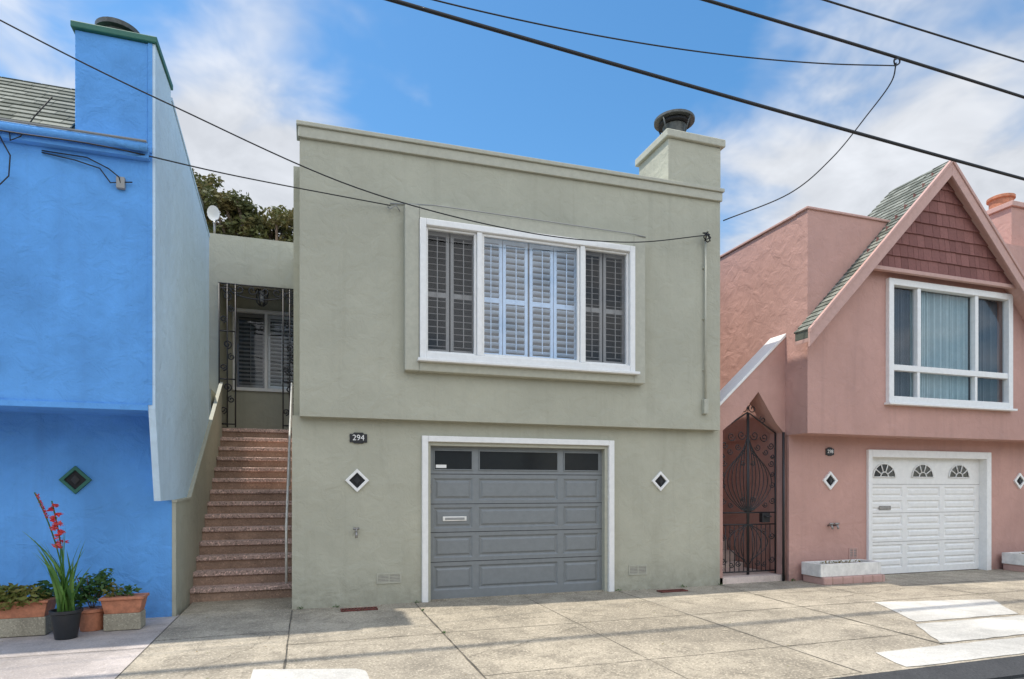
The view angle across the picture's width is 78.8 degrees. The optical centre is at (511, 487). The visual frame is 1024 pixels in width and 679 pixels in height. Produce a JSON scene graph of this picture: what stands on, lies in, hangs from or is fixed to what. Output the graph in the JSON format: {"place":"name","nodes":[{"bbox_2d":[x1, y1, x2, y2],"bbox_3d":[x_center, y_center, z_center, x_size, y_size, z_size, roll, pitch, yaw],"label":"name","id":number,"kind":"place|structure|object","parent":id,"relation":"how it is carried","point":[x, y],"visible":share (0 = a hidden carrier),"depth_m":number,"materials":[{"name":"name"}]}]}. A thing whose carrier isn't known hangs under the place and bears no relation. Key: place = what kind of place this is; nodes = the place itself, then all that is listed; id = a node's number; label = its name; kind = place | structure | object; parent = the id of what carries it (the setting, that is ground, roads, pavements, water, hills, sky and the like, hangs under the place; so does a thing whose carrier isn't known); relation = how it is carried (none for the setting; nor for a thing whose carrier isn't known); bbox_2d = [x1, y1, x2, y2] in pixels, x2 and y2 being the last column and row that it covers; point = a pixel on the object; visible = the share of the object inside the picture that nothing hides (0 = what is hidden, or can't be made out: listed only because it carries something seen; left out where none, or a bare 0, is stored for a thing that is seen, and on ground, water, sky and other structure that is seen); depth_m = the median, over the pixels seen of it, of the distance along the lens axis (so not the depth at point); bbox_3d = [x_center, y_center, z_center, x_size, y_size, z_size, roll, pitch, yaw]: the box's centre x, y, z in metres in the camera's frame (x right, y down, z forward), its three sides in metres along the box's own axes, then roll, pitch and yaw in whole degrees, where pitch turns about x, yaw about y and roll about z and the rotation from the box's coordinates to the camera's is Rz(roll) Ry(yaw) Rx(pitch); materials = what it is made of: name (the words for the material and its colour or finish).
{"place":"outdoors","nodes":[
{"label":"outdoors","id":0,"kind":"place"},
{"bbox_2d":[0,76,74,130],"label":"roof shingles","id":1,"kind":"object","parent":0,"point":[23,100],"visible":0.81,"depth_m":6.78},
{"bbox_2d":[172,389,221,615],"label":"stair parapet","id":2,"kind":"structure","parent":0,"point":[188,520],"depth_m":8.62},
{"bbox_2d":[172,382,222,501],"bbox_3d":[-4.778,-0.900,9.632,0.059,2.159,4.300,0,0,-18],"label":"stair parapet cap","id":3,"kind":"object","parent":2,"relation":"on","point":[198,463],"visible":1,"depth_m":9.59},
{"bbox_2d":[218,282,293,428],"bbox_3d":[-4.814,-2.482,11.830,1.386,2.703,0.023,0,0,-18],"label":"entry iron grille","id":4,"kind":"object","parent":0,"point":[283,294],"visible":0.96,"depth_m":11.72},
{"bbox_2d":[220,285,293,429],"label":"entry walls","id":5,"kind":"structure","parent":0,"point":[258,410],"depth_m":13.12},
{"bbox_2d":[233,308,293,392],"bbox_3d":[-5.218,-2.890,13.229,1.300,1.720,0.110,0,0,-18],"label":"entry window frame","id":6,"kind":"object","parent":5,"relation":"in","point":[256,311],"visible":0.52,"depth_m":13.07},
{"bbox_2d":[237,312,292,386],"bbox_3d":[-5.316,-2.880,13.528,1.300,1.900,0.020,0,0,-18],"label":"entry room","id":7,"kind":"object","parent":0,"point":[253,349],"depth_m":13.47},
{"bbox_2d":[484,243,499,351],"bbox_3d":[-0.308,-2.650,8.716,0.260,1.486,0.069,0,0,-18],"label":"window shutter","id":8,"kind":"object","parent":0,"point":[493,246],"depth_m":8.72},
{"bbox_2d":[0,569,1023,678],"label":"sidewalk","id":9,"kind":"structure","parent":0,"point":[963,624],"depth_m":6.45,"materials":[{"name":"concrete"}]},
{"bbox_2d":[0,580,55,637],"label":"planter trough","id":10,"kind":"object","parent":9,"relation":"on","point":[22,613],"visible":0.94,"depth_m":6.55,"materials":[{"name":"concrete"}]},
{"bbox_2d":[25,492,89,639],"bbox_3d":[-4.734,0.806,6.470,0.642,1.518,0.315,0,0,-18],"label":"potted gladiolus","id":11,"kind":"object","parent":9,"relation":"on","point":[65,614],"visible":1,"depth_m":6.45,"materials":[{"name":"plant"}]},
{"bbox_2d":[74,568,115,631],"bbox_3d":[-4.649,1.229,6.877,0.518,0.672,0.365,0,0,-18],"label":"potted shrub","id":12,"kind":"object","parent":9,"relation":"on","point":[91,617],"visible":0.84,"depth_m":6.83,"materials":[{"name":"green plant"}]},
{"bbox_2d":[99,582,149,630],"bbox_3d":[-4.306,1.302,6.930,0.430,0.525,0.280,0,0,-18],"label":"planter trough","id":13,"kind":"object","parent":9,"relation":"on","point":[126,610],"visible":0.99,"depth_m":6.84,"materials":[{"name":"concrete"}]},
{"bbox_2d":[181,597,291,613],"bbox_3d":[-3.620,1.718,8.338,1.300,0.303,0.900,0,0,-18],"label":"stair bottom pad","id":14,"kind":"object","parent":9,"relation":"on","point":[237,605],"visible":0.29,"depth_m":8.28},
{"bbox_2d":[422,436,613,601],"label":"garage trim","id":15,"kind":"structure","parent":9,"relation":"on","point":[604,517],"depth_m":9.22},
{"bbox_2d":[431,446,601,598],"bbox_3d":[0.106,0.490,9.092,2.650,2.140,0.018,0,0,-18],"label":"garage door","id":16,"kind":"structure","parent":15,"relation":"in","point":[560,498],"depth_m":9.07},
{"bbox_2d":[435,451,471,468],"bbox_3d":[-0.827,-0.388,8.773,0.536,0.261,0.008,0,0,-18],"label":"garage window","id":17,"kind":"structure","parent":16,"relation":"in","point":[456,459],"depth_m":8.78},
{"bbox_2d":[431,474,601,562],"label":"garage door seams","id":18,"kind":"object","parent":16,"relation":"attached to","point":[513,530],"visible":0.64,"depth_m":9.05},
{"bbox_2d":[480,451,556,469],"bbox_3d":[0.105,-0.388,9.078,1.196,0.261,0.008,0,0,-18],"label":"garage window","id":19,"kind":"structure","parent":16,"relation":"in","point":[516,461],"depth_m":9.07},
{"bbox_2d":[565,453,597,470],"bbox_3d":[1.046,-0.388,9.385,0.556,0.261,0.008,0,0,-18],"label":"garage window","id":20,"kind":"structure","parent":16,"relation":"in","point":[581,461],"depth_m":9.38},
{"bbox_2d":[720,567,781,583],"bbox_3d":[3.809,1.620,10.798,1.346,0.300,1.040,0,0,-18],"label":"gate threshold","id":21,"kind":"object","parent":9,"relation":"on","point":[744,577],"visible":0.29,"depth_m":10.42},
{"bbox_2d":[801,559,884,584],"bbox_3d":[5.545,1.394,10.427,1.320,0.372,0.463,0,0,-18],"label":"planter box","id":22,"kind":"object","parent":9,"relation":"on","point":[835,572],"visible":1,"depth_m":10.25,"materials":[{"name":"white paint"}]},
{"bbox_2d":[866,449,990,569],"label":"garage trim","id":23,"kind":"structure","parent":9,"relation":"on","point":[984,458],"depth_m":11.68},
{"bbox_2d":[1002,551,1023,571],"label":"planter box","id":24,"kind":"object","parent":9,"relation":"on","point":[1012,561],"visible":1,"depth_m":11.74,"materials":[{"name":"white paint"}]},
{"bbox_2d":[0,0,1023,254],"label":"sky","id":25,"kind":"structure","parent":0,"point":[249,69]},
{"bbox_2d":[433,0,896,65],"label":"power line","id":26,"kind":"object","parent":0,"point":[652,44],"visible":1,"depth_m":7.35,"materials":[{"name":"rubber"}]},
{"bbox_2d":[654,109,694,130],"bbox_3d":[2.649,-5.973,10.177,0.650,0.045,0.650,0,0,-18],"label":"chimney flue lid","id":27,"kind":"object","parent":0,"point":[673,112],"visible":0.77,"depth_m":9.97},
{"bbox_2d":[385,0,1023,180],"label":"power line","id":28,"kind":"object","parent":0,"point":[548,45],"visible":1,"depth_m":7.48,"materials":[{"name":"rubber"}]},
{"bbox_2d":[720,334,785,405],"bbox_3d":[3.918,-1.944,10.465,1.347,1.307,0.380,0,0,-18],"label":"gate wall cap","id":29,"kind":"object","parent":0,"point":[733,384],"visible":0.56,"depth_m":10.43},
{"bbox_2d":[700,0,1023,98],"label":"power line","id":30,"kind":"object","parent":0,"point":[741,10],"visible":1,"depth_m":8.33,"materials":[{"name":"rubber"}]},
{"bbox_2d":[822,0,1023,62],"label":"power line","id":31,"kind":"object","parent":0,"point":[910,26],"visible":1,"depth_m":8.70,"materials":[{"name":"rubber"}]},
{"bbox_2d":[873,457,978,573],"bbox_3d":[7.638,0.510,11.554,2.820,2.100,0.018,0,0,-18],"label":"garage door","id":32,"kind":"structure","parent":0,"point":[948,507],"depth_m":11.56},
{"bbox_2d":[989,207,1023,245],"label":"chimney","id":33,"kind":"object","parent":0,"point":[1008,223],"visible":0.17,"depth_m":12.34,"materials":[{"name":"pink paint"}]},
{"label":"ground","id":34,"kind":"structure","parent":0,"visible":0},
{"bbox_2d":[0,412,171,617],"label":"walls","id":35,"kind":"structure","parent":34,"relation":"on","point":[116,517],"depth_m":7.31,"materials":[{"name":"blue paint"}]},
{"bbox_2d":[0,140,148,416],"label":"walls","id":36,"kind":"structure","parent":35,"relation":"on","point":[73,281],"depth_m":6.50,"materials":[{"name":"blue paint"}]},
{"bbox_2d":[0,97,132,184],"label":"phone cables","id":37,"kind":"object","parent":36,"relation":"attached to","point":[34,116],"visible":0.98,"depth_m":6.42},
{"bbox_2d":[0,399,147,410],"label":"overhang lip","id":38,"kind":"object","parent":36,"relation":"attached to","point":[57,404],"visible":1,"depth_m":6.49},
{"bbox_2d":[0,131,149,161],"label":"eave board","id":39,"kind":"object","parent":36,"relation":"attached to","point":[59,144],"visible":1,"depth_m":6.45,"materials":[{"name":"blue paint"}]},
{"bbox_2d":[0,130,390,205],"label":"telephone wire","id":40,"kind":"object","parent":39,"relation":"attached to","point":[184,164],"visible":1,"depth_m":6.87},
{"bbox_2d":[75,30,147,143],"bbox_3d":[-4.366,-4.185,6.984,0.680,1.210,0.770,0,0,-18],"label":"chimney","id":41,"kind":"object","parent":36,"relation":"on","point":[105,104],"visible":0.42,"depth_m":6.62,"materials":[{"name":"blue paint"}]},
{"bbox_2d":[95,16,138,32],"bbox_3d":[-4.321,-4.960,6.846,0.440,0.200,0.440,0,0,-18],"label":"chimney flue","id":42,"kind":"object","parent":41,"relation":"on","point":[111,22],"visible":0.36,"depth_m":6.67,"materials":[{"name":"metal"}]},
{"bbox_2d":[70,20,172,90],"bbox_3d":[-4.339,-4.825,6.998,0.800,0.069,0.860,0,0,-18],"label":"chimney cap","id":43,"kind":"object","parent":41,"relation":"on","point":[108,31],"visible":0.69,"depth_m":6.62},
{"bbox_2d":[71,124,203,211],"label":"roof deck","id":44,"kind":"structure","parent":36,"relation":"on","point":[73,127],"depth_m":6.71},
{"bbox_2d":[0,121,147,151],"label":"gutter","id":45,"kind":"object","parent":44,"relation":"attached to","point":[77,136],"visible":0.94,"depth_m":6.36,"materials":[{"name":"blue paint"}]},
{"bbox_2d":[0,118,146,141],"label":"gutter edge","id":46,"kind":"object","parent":45,"relation":"on","point":[68,129],"visible":1,"depth_m":6.35,"materials":[{"name":"blue metal"}]},
{"bbox_2d":[148,44,208,500],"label":"side wing wall","id":47,"kind":"structure","parent":35,"relation":"on","point":[178,409],"depth_m":7.76,"materials":[{"name":"blue paint"}]},
{"bbox_2d":[148,43,151,404],"bbox_3d":[-3.901,-2.840,6.719,0.041,3.900,0.005,0,0,-18],"label":"chimney front skin","id":48,"kind":"object","parent":47,"relation":"attached to","point":[150,228],"visible":1,"depth_m":6.72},
{"bbox_2d":[190,431,291,603],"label":"stair risers","id":49,"kind":"object","parent":34,"relation":"on","point":[233,579],"visible":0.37,"depth_m":9.92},
{"bbox_2d":[190,428,291,593],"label":"stair treads","id":50,"kind":"object","parent":49,"relation":"on","point":[237,571],"visible":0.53,"depth_m":9.75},
{"bbox_2d":[285,382,292,583],"bbox_3d":[-3.734,-0.306,10.457,0.036,3.452,3.231,0,0,-18],"label":"handrail","id":51,"kind":"object","parent":49,"relation":"on","point":[288,485],"visible":0.94,"depth_m":9.75,"materials":[{"name":"metal"}]},
{"bbox_2d":[195,177,293,242],"bbox_3d":[-8.613,-4.630,23.495,7.843,12.614,3.672,0,0,-18],"label":"eucalyptus tree","id":52,"kind":"object","parent":34,"relation":"on","point":[245,218],"visible":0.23,"depth_m":22.20,"materials":[{"name":"green plant"}]},
{"bbox_2d":[209,233,293,416],"bbox_3d":[-4.897,-1.540,11.540,1.760,6.420,0.980,0,0,-18],"label":"entry portal","id":53,"kind":"object","parent":34,"relation":"on","point":[249,261],"visible":0.29,"depth_m":11.79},
{"bbox_2d":[237,313,264,387],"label":"entry shutter frame","id":54,"kind":"object","parent":53,"relation":"attached to","point":[251,316],"visible":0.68,"depth_m":13.20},
{"bbox_2d":[239,317,262,384],"bbox_3d":[-5.551,-2.900,13.251,0.470,1.407,0.060,0,0,-18],"label":"entry shutter","id":55,"kind":"object","parent":54,"relation":"in","point":[251,351],"visible":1,"depth_m":13.25,"materials":[{"name":"paint"}]},
{"bbox_2d":[268,315,293,388],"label":"entry shutter frame","id":56,"kind":"object","parent":53,"relation":"attached to","point":[277,318],"visible":0.59,"depth_m":13.37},
{"bbox_2d":[270,320,292,385],"bbox_3d":[-4.962,-2.898,13.444,0.470,1.383,0.070,0,0,-18],"label":"entry shutter","id":57,"kind":"object","parent":56,"relation":"in","point":[272,352],"visible":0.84,"depth_m":13.42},
{"bbox_2d":[294,166,299,415],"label":"side walls","id":58,"kind":"structure","parent":34,"relation":"on","point":[296,293],"depth_m":8.79,"materials":[{"name":"green paint"}]},
{"bbox_2d":[639,138,719,187],"bbox_3d":[2.706,-4.970,10.116,0.950,0.780,0.890,0,0,-18],"label":"chimney","id":59,"kind":"object","parent":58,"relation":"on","point":[681,161],"visible":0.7,"depth_m":9.71,"materials":[{"name":"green paint"}]},
{"bbox_2d":[635,128,725,166],"bbox_3d":[2.711,-5.420,10.118,1.060,0.119,0.990,0,0,-18],"label":"chimney cap","id":60,"kind":"object","parent":59,"relation":"on","point":[664,136],"visible":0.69,"depth_m":9.70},
{"bbox_2d":[292,415,719,609],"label":"wall","id":61,"kind":"structure","parent":34,"relation":"on","point":[668,534],"depth_m":8.49,"materials":[{"name":"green paint"}]},
{"bbox_2d":[300,138,421,420],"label":"front wall","id":62,"kind":"structure","parent":61,"relation":"on","point":[351,308],"depth_m":8.12,"materials":[{"name":"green paint"}]},
{"bbox_2d":[421,373,628,427],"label":"front wall","id":63,"kind":"structure","parent":61,"relation":"on","point":[473,399],"depth_m":8.85,"materials":[{"name":"green paint"}]},
{"bbox_2d":[404,204,644,384],"bbox_3d":[0.268,-2.650,8.838,3.580,2.200,0.165,0,0,-18],"label":"window surround","id":64,"kind":"object","parent":63,"relation":"attached to","point":[412,215],"visible":0.84,"depth_m":8.62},
{"bbox_2d":[387,203,645,237],"bbox_3d":[0.188,-3.730,8.725,3.801,0.138,0.121,0,0,-16],"label":"phone wire run","id":65,"kind":"object","parent":64,"relation":"attached to","point":[513,216],"visible":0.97,"depth_m":8.65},
{"bbox_2d":[419,217,634,370],"bbox_3d":[0.281,-2.640,8.797,3.196,1.856,0.170,0,0,-18],"label":"window frame","id":66,"kind":"object","parent":64,"relation":"in","point":[424,223],"visible":0.8,"depth_m":8.65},
{"bbox_2d":[426,227,475,354],"bbox_3d":[-0.827,-2.640,8.441,0.692,1.680,0.060,0,0,-18],"label":"window sash","id":67,"kind":"object","parent":66,"relation":"in","point":[474,268],"depth_m":8.47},
{"bbox_2d":[428,236,620,362],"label":"window shutters","id":68,"kind":"object","parent":66,"relation":"in","point":[468,320],"visible":0.14,"depth_m":9.75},
{"bbox_2d":[428,231,448,351],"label":"window shutter frame","id":69,"kind":"object","parent":68,"relation":"attached to","point":[437,295],"visible":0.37,"depth_m":8.51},
{"bbox_2d":[450,233,472,353],"bbox_3d":[-0.673,-2.640,8.578,0.350,1.700,0.065,0,0,-18],"label":"window shutter frame","id":70,"kind":"object","parent":68,"relation":"attached to","point":[453,297],"visible":0.6,"depth_m":8.54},
{"bbox_2d":[484,238,501,354],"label":"window shutter frame","id":71,"kind":"object","parent":68,"relation":"attached to","point":[490,300],"visible":0.4,"depth_m":8.74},
{"bbox_2d":[586,251,601,362],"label":"window shutter frame","id":72,"kind":"object","parent":68,"relation":"attached to","point":[591,309],"visible":0.42,"depth_m":9.22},
{"bbox_2d":[603,253,624,363],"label":"window shutter frame","id":73,"kind":"object","parent":68,"relation":"attached to","point":[615,312],"visible":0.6,"depth_m":9.28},
{"bbox_2d":[417,357,639,374],"bbox_3d":[0.320,-1.690,8.726,3.290,0.041,0.090,0,0,-18],"label":"window sill","id":74,"kind":"structure","parent":66,"relation":"attached to","point":[452,361],"depth_m":8.65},
{"bbox_2d":[476,232,584,362],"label":"window mullions","id":75,"kind":"object","parent":66,"relation":"attached to","point":[479,297],"depth_m":8.52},
{"bbox_2d":[482,233,579,361],"bbox_3d":[0.271,-2.640,8.787,1.459,1.680,0.065,0,0,-18],"label":"window sash","id":76,"kind":"object","parent":66,"relation":"in","point":[535,242],"depth_m":8.83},
{"bbox_2d":[502,240,527,356],"bbox_3d":[0.049,-2.640,8.814,0.370,1.700,0.065,0,0,-18],"label":"window shutter frame","id":77,"kind":"object","parent":76,"relation":"attached to","point":[516,302],"visible":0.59,"depth_m":8.79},
{"bbox_2d":[506,246,524,353],"bbox_3d":[0.044,-2.651,8.831,0.280,1.486,0.069,0,0,-18],"label":"window shutter","id":78,"kind":"object","parent":77,"relation":"in","point":[508,260],"depth_m":8.83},
{"bbox_2d":[529,244,552,357],"bbox_3d":[0.425,-2.640,8.937,0.360,1.700,0.065,0,0,-18],"label":"window shutter frame","id":79,"kind":"object","parent":76,"relation":"attached to","point":[532,304],"visible":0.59,"depth_m":8.91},
{"bbox_2d":[533,249,550,355],"bbox_3d":[0.419,-2.651,8.953,0.270,1.488,0.069,0,0,-18],"label":"window shutter","id":80,"kind":"object","parent":79,"relation":"in","point":[540,299],"depth_m":8.95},
{"bbox_2d":[553,247,575,359],"bbox_3d":[0.781,-2.640,9.053,0.370,1.700,0.065,0,0,-18],"label":"window shutter frame","id":81,"kind":"object","parent":76,"relation":"attached to","point":[556,306],"visible":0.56,"depth_m":9.02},
{"bbox_2d":[557,253,574,356],"bbox_3d":[0.776,-2.651,9.070,0.280,1.486,0.068,0,0,-18],"label":"window shutter","id":82,"kind":"object","parent":81,"relation":"in","point":[564,301],"depth_m":9.07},
{"bbox_2d":[585,247,627,365],"bbox_3d":[1.374,-2.640,9.160,0.717,1.680,0.060,0,0,-18],"label":"window sash","id":83,"kind":"object","parent":66,"relation":"in","point":[626,290],"depth_m":9.24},
{"bbox_2d":[621,188,719,430],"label":"front wall","id":84,"kind":"structure","parent":61,"relation":"on","point":[669,394],"depth_m":9.63,"materials":[{"name":"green paint"}]},
{"bbox_2d":[422,157,628,256],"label":"front wall","id":85,"kind":"structure","parent":84,"relation":"attached to","point":[447,183],"depth_m":8.85,"materials":[{"name":"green paint"}]},
{"bbox_2d":[298,126,721,201],"bbox_3d":[0.304,-4.545,8.871,6.340,0.214,0.046,0,0,-18],"label":"parapet band","id":86,"kind":"object","parent":85,"relation":"attached to","point":[421,150],"visible":1,"depth_m":8.69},
{"bbox_2d":[296,120,724,192],"bbox_3d":[0.256,-4.641,9.018,6.380,0.134,0.415,0,0,-18],"label":"parapet cap","id":87,"kind":"object","parent":85,"relation":"on","point":[473,150],"visible":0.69,"depth_m":8.65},
{"bbox_2d":[704,230,708,398],"bbox_3d":[3.031,-2.688,9.696,0.039,2.617,0.125,0,0,-8],"label":"service conduit","id":88,"kind":"object","parent":84,"relation":"attached to","point":[705,319],"visible":0.89,"depth_m":9.73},
{"bbox_2d":[0,19,709,242],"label":"service drop wire","id":89,"kind":"object","parent":88,"relation":"attached to","point":[316,171],"visible":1,"depth_m":7.23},
{"bbox_2d":[720,338,784,583],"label":"gate wall","id":90,"kind":"structure","parent":34,"relation":"on","point":[761,388],"depth_m":10.46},
{"bbox_2d":[723,404,784,580],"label":"iron gate","id":91,"kind":"structure","parent":90,"relation":"attached to","point":[763,516],"depth_m":10.46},
{"bbox_2d":[720,221,968,574],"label":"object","id":92,"kind":"object","parent":34,"relation":"on","point":[753,297],"visible":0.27,"depth_m":11.35,"materials":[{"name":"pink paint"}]},
{"bbox_2d":[720,206,890,258],"bbox_3d":[3.470,-4.505,16.936,1.880,0.049,13.960,0,0,-18],"label":"parapet cap","id":93,"kind":"object","parent":92,"relation":"on","point":[796,214],"visible":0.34,"depth_m":10.44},
{"bbox_2d":[785,435,1023,580],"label":"wall","id":94,"kind":"structure","parent":34,"relation":"on","point":[815,506],"depth_m":10.84,"materials":[{"name":"pink paint"}]},
{"bbox_2d":[788,209,1023,442],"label":"front wall","id":95,"kind":"structure","parent":94,"relation":"on","point":[837,377],"depth_m":10.38,"materials":[{"name":"pink paint"}]},
{"bbox_2d":[795,338,807,344],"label":"rake soffit","id":96,"kind":"structure","parent":95,"relation":"attached to","point":[801,341],"depth_m":9.84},
{"bbox_2d":[795,330,807,341],"bbox_3d":[6.009,-3.960,10.312,3.030,3.254,0.269,0,0,-18],"label":"roof eave","id":97,"kind":"object","parent":96,"relation":"attached to","point":[801,335],"visible":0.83,"depth_m":9.84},
{"bbox_2d":[794,161,948,333],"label":"eave shingles","id":98,"kind":"object","parent":97,"relation":"attached to","point":[845,278],"visible":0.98,"depth_m":10.25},
{"bbox_2d":[808,164,951,346],"bbox_3d":[6.057,-3.865,10.165,3.030,3.344,0.040,0,0,-18],"label":"rake board","id":99,"kind":"object","parent":96,"relation":"attached to","point":[865,272],"visible":1,"depth_m":10.11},
{"bbox_2d":[808,160,952,331],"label":"rake fascia","id":100,"kind":"structure","parent":99,"relation":"attached to","point":[875,251],"depth_m":10.09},
{"bbox_2d":[894,288,908,396],"bbox_3d":[6.676,-2.490,10.830,0.580,1.920,0.067,0,0,-18],"label":"side curtain","id":101,"kind":"object","parent":95,"relation":"hanging from","point":[901,334],"visible":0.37,"depth_m":10.86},
{"bbox_2d":[909,291,967,399],"bbox_3d":[7.617,-2.490,11.105,1.380,1.920,0.069,0,0,-18],"label":"curtain","id":102,"kind":"object","parent":95,"relation":"hanging from","point":[944,330],"visible":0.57,"depth_m":11.11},
{"bbox_2d":[867,173,1011,283],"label":"gable shingles","id":103,"kind":"object","parent":95,"relation":"attached to","point":[941,235],"visible":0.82,"depth_m":10.77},
{"bbox_2d":[874,265,1015,289],"bbox_3d":[7.455,-3.632,10.764,3.760,0.065,0.070,0,0,-18],"label":"gable skirt","id":104,"kind":"object","parent":95,"relation":"attached to","point":[940,276],"visible":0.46,"depth_m":10.73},
{"bbox_2d":[886,278,1012,408],"bbox_3d":[7.752,-2.490,11.013,2.980,2.100,0.120,0,0,-18],"label":"window frame","id":105,"kind":"object","parent":95,"relation":"attached to","point":[1007,342],"visible":0.84,"depth_m":10.97,"materials":[{"name":"white paint"}]},
{"bbox_2d":[894,288,1007,400],"bbox_3d":[7.749,-2.485,11.023,2.760,1.890,0.100,0,0,-18],"label":"window frame","id":106,"kind":"object","parent":105,"relation":"attached to","point":[916,369],"visible":0.86,"depth_m":10.90,"materials":[{"name":"white paint"}]},
{"bbox_2d":[884,402,1017,411],"bbox_3d":[7.768,-1.419,10.966,3.060,0.039,0.120,0,0,-18],"label":"window sill","id":107,"kind":"structure","parent":95,"relation":"attached to","point":[948,406],"depth_m":10.90,"materials":[{"name":"white paint"}]},
{"bbox_2d":[968,298,996,401],"bbox_3d":[8.634,-2.490,11.470,0.780,1.920,0.069,0,0,-18],"label":"side curtain","id":108,"kind":"object","parent":95,"relation":"hanging from","point":[987,344],"visible":0.47,"depth_m":11.50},
{"bbox_2d":[948,177,1023,320],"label":"rake soffit","id":109,"kind":"structure","parent":95,"relation":"attached to","point":[1018,298],"depth_m":11.12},
{"bbox_2d":[951,163,1023,294],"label":"rake board","id":110,"kind":"object","parent":109,"relation":"attached to","point":[976,210],"visible":1,"depth_m":10.88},
{"bbox_3d":[8.889,-3.960,11.253,3.030,3.254,0.269,0,0,-18],"label":"roof eave","id":111,"kind":"object","parent":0,"visible":0},
{"bbox_2d":[953,162,1023,278],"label":"rake fascia","id":112,"kind":"structure","parent":111,"relation":"attached to","point":[988,218],"depth_m":10.86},
{"bbox_3d":[7.255,-5.035,11.376,2.149,1.110,0.981,0,0,-18],"label":"roof body","id":113,"kind":"object","parent":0,"visible":0},
{"bbox_2d":[868,169,932,219],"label":"roof shingles","id":114,"kind":"object","parent":113,"relation":"attached to","point":[890,204],"visible":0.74,"depth_m":11.11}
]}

